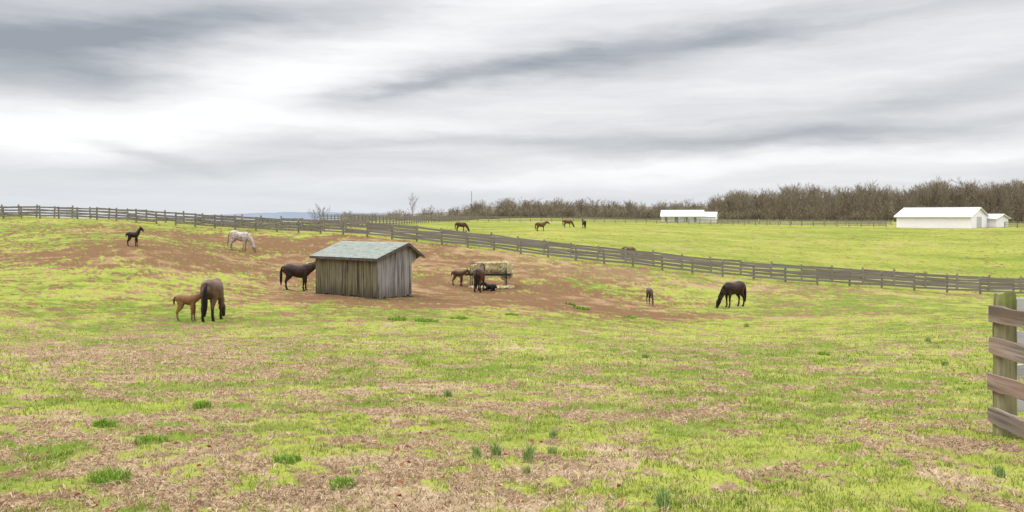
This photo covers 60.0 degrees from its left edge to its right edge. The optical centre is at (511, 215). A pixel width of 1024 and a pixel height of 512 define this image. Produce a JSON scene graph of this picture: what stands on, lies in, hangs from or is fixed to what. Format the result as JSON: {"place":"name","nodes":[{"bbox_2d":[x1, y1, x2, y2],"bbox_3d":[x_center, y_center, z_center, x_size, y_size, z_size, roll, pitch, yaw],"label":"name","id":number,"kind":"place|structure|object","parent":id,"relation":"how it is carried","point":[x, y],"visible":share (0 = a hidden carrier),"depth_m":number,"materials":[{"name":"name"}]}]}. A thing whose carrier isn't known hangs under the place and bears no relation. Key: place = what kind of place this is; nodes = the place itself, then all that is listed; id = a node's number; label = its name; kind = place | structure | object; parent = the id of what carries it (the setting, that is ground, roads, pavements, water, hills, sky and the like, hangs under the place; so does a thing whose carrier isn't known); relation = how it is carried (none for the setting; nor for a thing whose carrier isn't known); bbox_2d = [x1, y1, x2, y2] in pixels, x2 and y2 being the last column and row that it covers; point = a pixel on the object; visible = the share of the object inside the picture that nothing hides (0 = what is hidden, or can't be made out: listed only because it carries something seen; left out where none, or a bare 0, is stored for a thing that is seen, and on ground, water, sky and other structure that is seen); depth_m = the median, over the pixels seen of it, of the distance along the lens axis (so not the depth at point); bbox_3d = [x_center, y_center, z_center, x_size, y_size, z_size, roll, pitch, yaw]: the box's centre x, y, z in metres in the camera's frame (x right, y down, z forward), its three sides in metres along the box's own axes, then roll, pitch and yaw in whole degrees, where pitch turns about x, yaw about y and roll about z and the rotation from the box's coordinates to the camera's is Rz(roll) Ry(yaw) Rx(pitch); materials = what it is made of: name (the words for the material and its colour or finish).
{"place":"outdoors","nodes":[
{"label":"outdoors","id":0,"kind":"place"},
{"bbox_2d":[171,212,402,221],"bbox_3d":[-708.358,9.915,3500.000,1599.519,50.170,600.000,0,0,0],"label":"hills","id":1,"kind":"structure","parent":0,"point":[303,215],"depth_m":3442.90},
{"bbox_2d":[0,216,1023,511],"bbox_3d":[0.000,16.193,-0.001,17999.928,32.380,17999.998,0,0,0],"label":"ground","id":2,"kind":"structure","parent":0,"point":[54,248],"depth_m":24.30,"materials":[{"name":"green plant"}]},
{"bbox_2d":[45,446,72,459],"bbox_3d":[-3.576,1.893,6.995,0.245,0.132,0.220,0,0,42],"label":"grass clump","id":3,"kind":"object","parent":2,"relation":"on","point":[60,453],"visible":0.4,"depth_m":6.96,"materials":[{"name":"green plant"}]},
{"bbox_2d":[90,415,118,427],"bbox_3d":[-4.018,2.039,8.739,0.284,0.158,0.291,0,0,0],"label":"grass clump","id":4,"kind":"object","parent":2,"relation":"on","point":[101,422],"visible":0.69,"depth_m":8.69,"materials":[{"name":"green plant"}]},
{"bbox_2d":[86,462,133,486],"bbox_3d":[-2.726,1.759,6.003,0.335,0.167,0.375,0,0,0],"label":"grass clump","id":5,"kind":"object","parent":2,"relation":"on","point":[115,476],"visible":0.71,"depth_m":5.97,"materials":[{"name":"green plant"}]},
{"bbox_2d":[125,226,143,246],"bbox_3d":[-25.532,1.385,60.017,1.192,1.420,0.347,1,0,-8],"label":"foal","id":6,"kind":"object","parent":2,"relation":"on","point":[130,235],"visible":1,"depth_m":59.92},
{"bbox_2d":[134,432,172,444],"bbox_3d":[-3.126,1.946,7.727,0.348,0.162,0.362,0,0,-39],"label":"grass clump","id":7,"kind":"object","parent":2,"relation":"on","point":[156,438],"visible":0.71,"depth_m":7.70,"materials":[{"name":"green plant"}]},
{"bbox_2d":[173,292,209,321],"bbox_3d":[-12.004,3.351,33.224,1.340,1.249,0.358,1,0,-8],"label":"foal","id":8,"kind":"object","parent":2,"relation":"on","point":[181,300],"visible":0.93,"depth_m":33.10},
{"bbox_2d":[192,398,212,408],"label":"grass clump","id":9,"kind":"object","parent":2,"relation":"on","point":[198,404],"visible":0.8,"depth_m":10.63,"materials":[{"name":"green plant"}]},
{"bbox_2d":[200,278,225,321],"bbox_3d":[-11.410,3.208,34.029,0.708,1.623,2.542,0,-1,-2],"label":"horse","id":10,"kind":"object","parent":2,"relation":"on","point":[213,290],"visible":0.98,"depth_m":33.16},
{"bbox_2d":[227,230,255,251],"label":"horse","id":11,"kind":"object","parent":2,"relation":"on","point":[243,237],"visible":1,"depth_m":69.82},
{"bbox_2d":[269,451,300,464],"bbox_3d":[-1.708,1.836,6.675,0.293,0.149,0.265,0,0,-9],"label":"grass clump","id":12,"kind":"object","parent":2,"relation":"on","point":[288,458],"visible":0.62,"depth_m":6.65,"materials":[{"name":"green plant"}]},
{"bbox_2d":[280,261,315,290],"bbox_3d":[-12.552,3.564,53.023,2.627,1.840,0.694,3,0,-4],"label":"horse","id":13,"kind":"object","parent":2,"relation":"on","point":[303,271],"visible":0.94,"depth_m":52.79},
{"bbox_2d":[307,207,319,219],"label":"bare tree","id":14,"kind":"object","parent":2,"relation":"on","point":[314,212],"visible":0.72,"depth_m":419.99,"materials":[{"name":"grey plant"}]},
{"bbox_2d":[316,204,329,219],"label":"bare tree","id":15,"kind":"object","parent":2,"relation":"on","point":[323,211],"visible":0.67,"depth_m":399.40,"materials":[{"name":"grey plant"}]},
{"bbox_2d":[0,390,647,511],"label":"fallen leaves","id":16,"kind":"object","parent":2,"relation":"on","point":[398,494],"visible":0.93,"depth_m":6.22,"materials":[{"name":"brown plant"}]},
{"bbox_2d":[326,475,355,490],"bbox_3d":[-1.121,1.748,5.814,0.210,0.106,0.218,0,0,0],"label":"grass clump","id":17,"kind":"object","parent":2,"relation":"on","point":[342,480],"visible":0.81,"depth_m":5.79,"materials":[{"name":"green plant"}]},
{"bbox_2d":[309,241,424,299],"bbox_3d":[-7.984,2.951,48.739,5.477,3.017,3.571,0,0,39],"label":"run in shed","id":18,"kind":"object","parent":2,"relation":"on","point":[372,270],"visible":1,"depth_m":47.40,"materials":[{"name":"grey wood"}]},
{"bbox_2d":[387,315,406,320],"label":"grass clump","id":19,"kind":"object","parent":2,"relation":"on","point":[397,318],"visible":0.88,"depth_m":33.89,"materials":[{"name":"green plant"}]},
{"bbox_2d":[340,215,468,227],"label":"board fence","id":20,"kind":"object","parent":2,"relation":"on","point":[414,219],"visible":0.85,"depth_m":148.90,"materials":[{"name":"grey wood"}]},
{"bbox_2d":[408,193,419,220],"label":"bare tree","id":21,"kind":"object","parent":2,"relation":"on","point":[413,205],"visible":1,"depth_m":349.86,"materials":[{"name":"grey plant"}]},
{"bbox_2d":[414,317,438,322],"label":"grass clump","id":22,"kind":"object","parent":2,"relation":"on","point":[431,319],"visible":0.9,"depth_m":33.25,"materials":[{"name":"green plant"}]},
{"bbox_2d":[443,388,451,396],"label":"rush clump","id":23,"kind":"object","parent":2,"relation":"on","point":[447,392],"visible":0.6,"depth_m":12.70,"materials":[{"name":"green plant"}]},
{"bbox_2d":[449,316,467,319],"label":"grass clump","id":24,"kind":"object","parent":2,"relation":"on","point":[460,317],"visible":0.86,"depth_m":35.28,"materials":[{"name":"green plant"}]},
{"bbox_2d":[451,269,470,285],"bbox_3d":[-3.353,3.998,57.978,1.301,1.212,0.347,5,0,6],"label":"foal","id":25,"kind":"object","parent":2,"relation":"on","point":[456,273],"visible":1,"depth_m":57.88},
{"bbox_2d":[455,222,469,231],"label":"horse","id":26,"kind":"object","parent":2,"relation":"on","point":[460,224],"visible":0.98,"depth_m":137.83},
{"bbox_2d":[471,443,483,457],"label":"rush clump","id":27,"kind":"object","parent":2,"relation":"on","point":[476,453],"visible":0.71,"depth_m":7.01,"materials":[{"name":"green plant"}]},
{"bbox_2d":[473,263,484,291],"bbox_3d":[-1.988,3.870,55.769,0.666,1.766,2.522,0,0,10],"label":"horse","id":28,"kind":"object","parent":2,"relation":"on","point":[479,275],"visible":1,"depth_m":54.88},
{"bbox_2d":[465,262,511,284],"bbox_3d":[-1.542,3.942,58.300,3.000,1.677,1.050,0,0,6],"label":"hay feeder","id":29,"kind":"object","parent":2,"relation":"on","point":[505,274],"visible":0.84,"depth_m":57.93,"materials":[{"name":"wood"}]},
{"bbox_2d":[469,261,505,272],"bbox_3d":[-1.599,3.362,58.302,2.564,0.948,1.162,0,0,6],"label":"hay bale","id":30,"kind":"object","parent":29,"relation":"in","point":[491,268],"visible":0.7,"depth_m":57.98},
{"bbox_2d":[481,282,496,290],"bbox_3d":[-1.484,4.437,56.248,1.170,0.622,0.403,2,1,20],"label":"foal","id":31,"kind":"object","parent":2,"relation":"on","point":[491,287],"visible":0.92,"depth_m":56.09},
{"bbox_2d":[468,284,516,288],"bbox_3d":[-1.340,4.643,57.684,3.315,0.389,1.613,0,0,0],"label":"hay","id":32,"kind":"object","parent":2,"relation":"on","point":[500,286],"visible":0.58,"depth_m":57.35},
{"bbox_2d":[488,437,502,457],"bbox_3d":[-0.131,1.853,7.089,0.130,0.194,0.132,0,0,12],"label":"rush clump","id":33,"kind":"object","parent":2,"relation":"on","point":[495,451],"visible":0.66,"depth_m":7.07,"materials":[{"name":"green plant"}]},
{"bbox_2d":[500,260,513,280],"bbox_3d":[-0.400,3.658,59.392,1.174,1.487,1.238,0,0,0],"label":"hay bale","id":34,"kind":"object","parent":2,"relation":"on","point":[510,265],"visible":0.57,"depth_m":59.10},
{"bbox_2d":[0,312,1023,511],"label":"dry straw","id":35,"kind":"object","parent":2,"relation":"on","point":[272,493],"visible":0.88,"depth_m":7.72,"materials":[{"name":"beige plant"}]},
{"bbox_2d":[0,205,1023,294],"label":"board fence","id":36,"kind":"object","parent":2,"relation":"on","point":[721,269],"visible":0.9,"depth_m":78.01,"materials":[{"name":"grey wood"}]},
{"bbox_2d":[523,464,531,475],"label":"rush clump","id":37,"kind":"object","parent":2,"relation":"on","point":[526,468],"visible":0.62,"depth_m":6.24,"materials":[{"name":"green plant"}]},
{"bbox_2d":[522,442,536,462],"bbox_3d":[0.131,1.788,6.681,0.130,0.205,0.130,0,0,0],"label":"rush clump","id":38,"kind":"object","parent":2,"relation":"on","point":[528,456],"visible":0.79,"depth_m":6.68,"materials":[{"name":"green plant"}]},
{"bbox_2d":[535,221,549,230],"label":"horse","id":39,"kind":"object","parent":2,"relation":"on","point":[539,224],"visible":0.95,"depth_m":139.81},
{"bbox_2d":[547,445,556,453],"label":"rush clump","id":40,"kind":"object","parent":2,"relation":"on","point":[553,449],"visible":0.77,"depth_m":7.17,"materials":[{"name":"green plant"}]},
{"bbox_2d":[548,428,557,438],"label":"rush clump","id":41,"kind":"object","parent":2,"relation":"on","point":[554,434],"visible":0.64,"depth_m":8.34,"materials":[{"name":"green plant"}]},
{"bbox_2d":[563,220,574,226],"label":"horse","id":42,"kind":"object","parent":2,"relation":"on","point":[568,222],"visible":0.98,"depth_m":169.84},
{"bbox_2d":[573,306,589,310],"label":"grass clump","id":43,"kind":"object","parent":2,"relation":"on","point":[581,308],"visible":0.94,"depth_m":46.79,"materials":[{"name":"green plant"}]},
{"bbox_2d":[582,219,585,228],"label":"horse","id":44,"kind":"object","parent":2,"relation":"on","point":[584,222],"visible":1,"depth_m":164.44},
{"bbox_2d":[588,198,605,216],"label":"bare tree","id":45,"kind":"object","parent":2,"relation":"on","point":[596,204],"visible":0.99,"depth_m":329.65,"materials":[{"name":"brown plant"}]},
{"bbox_2d":[319,214,886,226],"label":"board fence","id":46,"kind":"object","parent":2,"relation":"on","point":[656,219],"visible":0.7,"depth_m":241.76,"materials":[{"name":"grey wood"}]},
{"bbox_2d":[621,246,635,258],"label":"horse","id":47,"kind":"object","parent":2,"relation":"on","point":[630,248],"visible":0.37,"depth_m":83.88},
{"bbox_2d":[622,314,636,317],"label":"grass clump","id":48,"kind":"object","parent":2,"relation":"on","point":[629,316],"visible":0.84,"depth_m":44.45,"materials":[{"name":"green plant"}]},
{"bbox_2d":[646,287,653,305],"bbox_3d":[8.556,5.008,54.836,0.358,1.052,1.271,0,4,-8],"label":"foal","id":49,"kind":"object","parent":2,"relation":"on","point":[649,291],"visible":1,"depth_m":54.69},
{"bbox_2d":[653,485,673,510],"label":"rush clump","id":50,"kind":"object","parent":2,"relation":"on","point":[663,497],"visible":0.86,"depth_m":5.13,"materials":[{"name":"green plant"}]},
{"bbox_2d":[336,175,1023,222],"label":"distant woods","id":51,"kind":"object","parent":2,"relation":"on","point":[975,195],"visible":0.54,"depth_m":416.87,"materials":[{"name":"brown plant"}]},
{"bbox_2d":[660,210,703,221],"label":"barn","id":52,"kind":"structure","parent":2,"relation":"on","point":[675,215],"depth_m":299.86,"materials":[{"name":"white paint"}]},
{"bbox_2d":[703,212,718,221],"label":"barn","id":53,"kind":"structure","parent":2,"relation":"on","point":[712,216],"depth_m":302.14,"materials":[{"name":"white paint"}]},
{"bbox_2d":[400,202,1023,222],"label":"woodland brush","id":54,"kind":"object","parent":2,"relation":"on","point":[632,215],"visible":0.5,"depth_m":427.88,"materials":[{"name":"brown plant"}]},
{"bbox_2d":[710,195,718,209],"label":"bare tree","id":55,"kind":"object","parent":2,"relation":"on","point":[714,202],"visible":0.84,"depth_m":439.63,"materials":[{"name":"brown plant"}]},
{"bbox_2d":[715,195,726,217],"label":"bare tree","id":56,"kind":"object","parent":2,"relation":"on","point":[722,201],"visible":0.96,"depth_m":425.46,"materials":[{"name":"brown plant"}]},
{"bbox_2d":[716,281,745,307],"bbox_3d":[13.308,4.778,53.884,2.468,1.575,0.687,-2,1,-30],"label":"horse","id":57,"kind":"object","parent":2,"relation":"on","point":[730,289],"visible":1,"depth_m":53.66},
{"bbox_2d":[724,190,737,209],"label":"bare tree","id":58,"kind":"object","parent":2,"relation":"on","point":[733,206],"visible":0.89,"depth_m":418.30,"materials":[{"name":"brown plant"}]},
{"bbox_2d":[734,191,740,218],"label":"bare tree","id":59,"kind":"object","parent":2,"relation":"on","point":[738,209],"visible":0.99,"depth_m":397.31,"materials":[{"name":"brown plant"}]},
{"bbox_2d":[735,189,752,218],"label":"bare tree","id":60,"kind":"object","parent":2,"relation":"on","point":[743,210],"visible":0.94,"depth_m":406.13,"materials":[{"name":"brown plant"}]},
{"bbox_2d":[752,187,768,218],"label":"bare tree","id":61,"kind":"object","parent":2,"relation":"on","point":[764,205],"visible":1,"depth_m":390.50,"materials":[{"name":"brown plant"}]},
{"bbox_2d":[763,196,776,218],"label":"bare tree","id":62,"kind":"object","parent":2,"relation":"on","point":[772,208],"visible":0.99,"depth_m":383.90,"materials":[{"name":"brown plant"}]},
{"bbox_2d":[774,194,784,215],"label":"bare tree","id":63,"kind":"object","parent":2,"relation":"on","point":[779,207],"visible":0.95,"depth_m":394.36,"materials":[{"name":"brown plant"}]},
{"bbox_2d":[777,182,788,219],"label":"bare tree","id":64,"kind":"object","parent":2,"relation":"on","point":[782,203],"visible":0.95,"depth_m":403.97,"materials":[{"name":"brown plant"}]},
{"bbox_2d":[788,190,798,220],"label":"bare tree","id":65,"kind":"object","parent":2,"relation":"on","point":[793,202],"visible":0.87,"depth_m":369.69,"materials":[{"name":"brown plant"}]},
{"bbox_2d":[789,192,803,220],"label":"bare tree","id":66,"kind":"object","parent":2,"relation":"on","point":[795,203],"visible":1,"depth_m":364.66,"materials":[{"name":"brown plant"}]},
{"bbox_2d":[801,195,805,220],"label":"bare tree","id":67,"kind":"object","parent":2,"relation":"on","point":[803,208],"visible":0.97,"depth_m":371.26,"materials":[{"name":"brown plant"}]},
{"bbox_2d":[717,219,891,224],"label":"board fence","id":68,"kind":"object","parent":2,"relation":"on","point":[737,220],"visible":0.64,"depth_m":258.84,"materials":[{"name":"grey wood"}]},
{"bbox_2d":[811,188,818,220],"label":"bare tree","id":69,"kind":"object","parent":2,"relation":"on","point":[814,199],"visible":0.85,"depth_m":380.02,"materials":[{"name":"brown plant"}]},
{"bbox_2d":[817,350,829,355],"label":"grass clump","id":70,"kind":"object","parent":2,"relation":"on","point":[824,353],"visible":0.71,"depth_m":22.11,"materials":[{"name":"green plant"}]},
{"bbox_2d":[820,187,830,220],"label":"bare tree","id":71,"kind":"object","parent":2,"relation":"on","point":[826,196],"visible":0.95,"depth_m":362.23,"materials":[{"name":"brown plant"}]},
{"bbox_2d":[834,193,840,220],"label":"bare tree","id":72,"kind":"object","parent":2,"relation":"on","point":[837,206],"visible":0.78,"depth_m":354.58,"materials":[{"name":"brown plant"}]},
{"bbox_2d":[835,188,843,220],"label":"bare tree","id":73,"kind":"object","parent":2,"relation":"on","point":[839,202],"visible":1,"depth_m":343.70,"materials":[{"name":"brown plant"}]},
{"bbox_2d":[854,185,865,220],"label":"bare tree","id":74,"kind":"object","parent":2,"relation":"on","point":[858,199],"visible":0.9,"depth_m":343.56,"materials":[{"name":"brown plant"}]},
{"bbox_2d":[860,196,868,219],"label":"bare tree","id":75,"kind":"object","parent":2,"relation":"on","point":[866,204],"visible":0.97,"depth_m":336.79,"materials":[{"name":"brown plant"}]},
{"bbox_2d":[865,180,875,220],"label":"bare tree","id":76,"kind":"object","parent":2,"relation":"on","point":[870,191],"visible":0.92,"depth_m":339.56,"materials":[{"name":"brown plant"}]},
{"bbox_2d":[868,185,883,220],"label":"bare tree","id":77,"kind":"object","parent":2,"relation":"on","point":[874,191],"visible":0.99,"depth_m":323.75,"materials":[{"name":"brown plant"}]},
{"bbox_2d":[879,186,892,217],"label":"bare tree","id":78,"kind":"object","parent":2,"relation":"on","point":[882,203],"visible":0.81,"depth_m":339.80,"materials":[{"name":"brown plant"}]},
{"bbox_2d":[882,188,898,213],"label":"bare tree","id":79,"kind":"object","parent":2,"relation":"on","point":[890,198],"visible":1,"depth_m":326.23,"materials":[{"name":"brown plant"}]},
{"bbox_2d":[890,457,911,465],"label":"grass clump","id":80,"kind":"object","parent":2,"relation":"on","point":[902,461],"visible":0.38,"depth_m":6.78,"materials":[{"name":"green plant"}]},
{"bbox_2d":[898,193,908,209],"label":"bare tree","id":81,"kind":"object","parent":2,"relation":"on","point":[903,201],"visible":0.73,"depth_m":328.75,"materials":[{"name":"brown plant"}]},
{"bbox_2d":[908,195,921,206],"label":"bare tree","id":82,"kind":"object","parent":2,"relation":"on","point":[914,200],"visible":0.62,"depth_m":318.32,"materials":[{"name":"brown plant"}]},
{"bbox_2d":[914,184,932,206],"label":"bare tree","id":83,"kind":"object","parent":2,"relation":"on","point":[923,195],"visible":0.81,"depth_m":328.03,"materials":[{"name":"brown plant"}]},
{"bbox_2d":[929,182,940,206],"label":"bare tree","id":84,"kind":"object","parent":2,"relation":"on","point":[935,205],"visible":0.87,"depth_m":324.06,"materials":[{"name":"brown plant"}]},
{"bbox_2d":[928,180,943,206],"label":"bare tree","id":85,"kind":"object","parent":2,"relation":"on","point":[935,190],"visible":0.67,"depth_m":326.14,"materials":[{"name":"brown plant"}]},
{"bbox_2d":[894,207,989,227],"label":"barn","id":86,"kind":"structure","parent":2,"relation":"on","point":[941,217],"depth_m":219.23,"materials":[{"name":"white paint"}]},
{"bbox_2d":[977,217,981,227],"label":"sliding door","id":87,"kind":"structure","parent":86,"relation":"in","point":[979,219],"depth_m":216.83,"materials":[{"name":"white metal"}]},
{"bbox_2d":[937,187,948,206],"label":"bare tree","id":88,"kind":"object","parent":2,"relation":"on","point":[942,197],"visible":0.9,"depth_m":309.70,"materials":[{"name":"brown plant"}]},
{"bbox_2d":[940,360,948,365],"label":"rush clump","id":89,"kind":"object","parent":2,"relation":"on","point":[944,363],"visible":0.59,"depth_m":17.91,"materials":[{"name":"green plant"}]},
{"bbox_2d":[939,187,952,206],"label":"bare tree","id":90,"kind":"object","parent":2,"relation":"on","point":[945,198],"visible":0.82,"depth_m":309.09,"materials":[{"name":"brown plant"}]},
{"bbox_2d":[945,184,958,206],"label":"bare tree","id":91,"kind":"object","parent":2,"relation":"on","point":[952,196],"visible":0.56,"depth_m":321.96,"materials":[{"name":"brown plant"}]},
{"bbox_2d":[960,188,969,206],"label":"bare tree","id":92,"kind":"object","parent":2,"relation":"on","point":[964,197],"visible":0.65,"depth_m":312.47,"materials":[{"name":"brown plant"}]},
{"bbox_2d":[960,196,975,206],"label":"bare tree","id":93,"kind":"object","parent":2,"relation":"on","point":[966,202],"visible":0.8,"depth_m":294.88,"materials":[{"name":"brown plant"}]},
{"bbox_2d":[981,184,996,213],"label":"bare tree","id":94,"kind":"object","parent":2,"relation":"on","point":[985,191],"visible":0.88,"depth_m":298.48,"materials":[{"name":"brown plant"}]},
{"bbox_2d":[988,184,1001,213],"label":"bare tree","id":95,"kind":"object","parent":2,"relation":"on","point":[995,197],"visible":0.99,"depth_m":288.61,"materials":[{"name":"brown plant"}]},
{"bbox_2d":[991,464,1005,477],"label":"rush clump","id":96,"kind":"object","parent":2,"relation":"on","point":[1000,472],"visible":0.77,"depth_m":6.30,"materials":[{"name":"green plant"}]},
{"bbox_2d":[987,214,1010,226],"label":"barn","id":97,"kind":"structure","parent":2,"relation":"on","point":[996,220],"depth_m":220.35,"materials":[{"name":"white paint"}]},
{"bbox_2d":[999,197,1006,214],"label":"bare tree","id":98,"kind":"object","parent":2,"relation":"on","point":[1002,205],"visible":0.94,"depth_m":287.26,"materials":[{"name":"brown plant"}]},
{"bbox_2d":[999,189,1007,213],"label":"bare tree","id":99,"kind":"object","parent":2,"relation":"on","point":[1004,201],"visible":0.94,"depth_m":288.27,"materials":[{"name":"brown plant"}]},
{"bbox_2d":[987,292,1023,437],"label":"corner fence","id":100,"kind":"object","parent":2,"relation":"on","point":[1006,339],"visible":0.98,"depth_m":8.41,"materials":[{"name":"wood"}]},
{"bbox_2d":[1004,195,1012,223],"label":"bare tree","id":101,"kind":"object","parent":2,"relation":"on","point":[1009,206],"visible":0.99,"depth_m":279.32,"materials":[{"name":"brown plant"}]},
{"bbox_2d":[1004,222,1023,227],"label":"board fence","id":102,"kind":"object","parent":2,"relation":"on","point":[1017,223],"visible":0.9,"depth_m":211.36,"materials":[{"name":"wood"}]},
{"bbox_2d":[1016,182,1023,222],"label":"bare tree","id":103,"kind":"object","parent":2,"relation":"on","point":[1022,196],"visible":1,"depth_m":282.45,"materials":[{"name":"brown plant"}]},
{"bbox_2d":[0,0,1023,218],"label":"sky","id":104,"kind":"structure","parent":0,"point":[207,107],"materials":[{"name":"grey"}]},
{"bbox_2d":[352,198,1020,221],"bbox_3d":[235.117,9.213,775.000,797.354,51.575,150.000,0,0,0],"label":"wooded ridge","id":105,"kind":"structure","parent":0,"point":[461,211],"depth_m":772.46,"materials":[{"name":"brown plant"}]}
]}

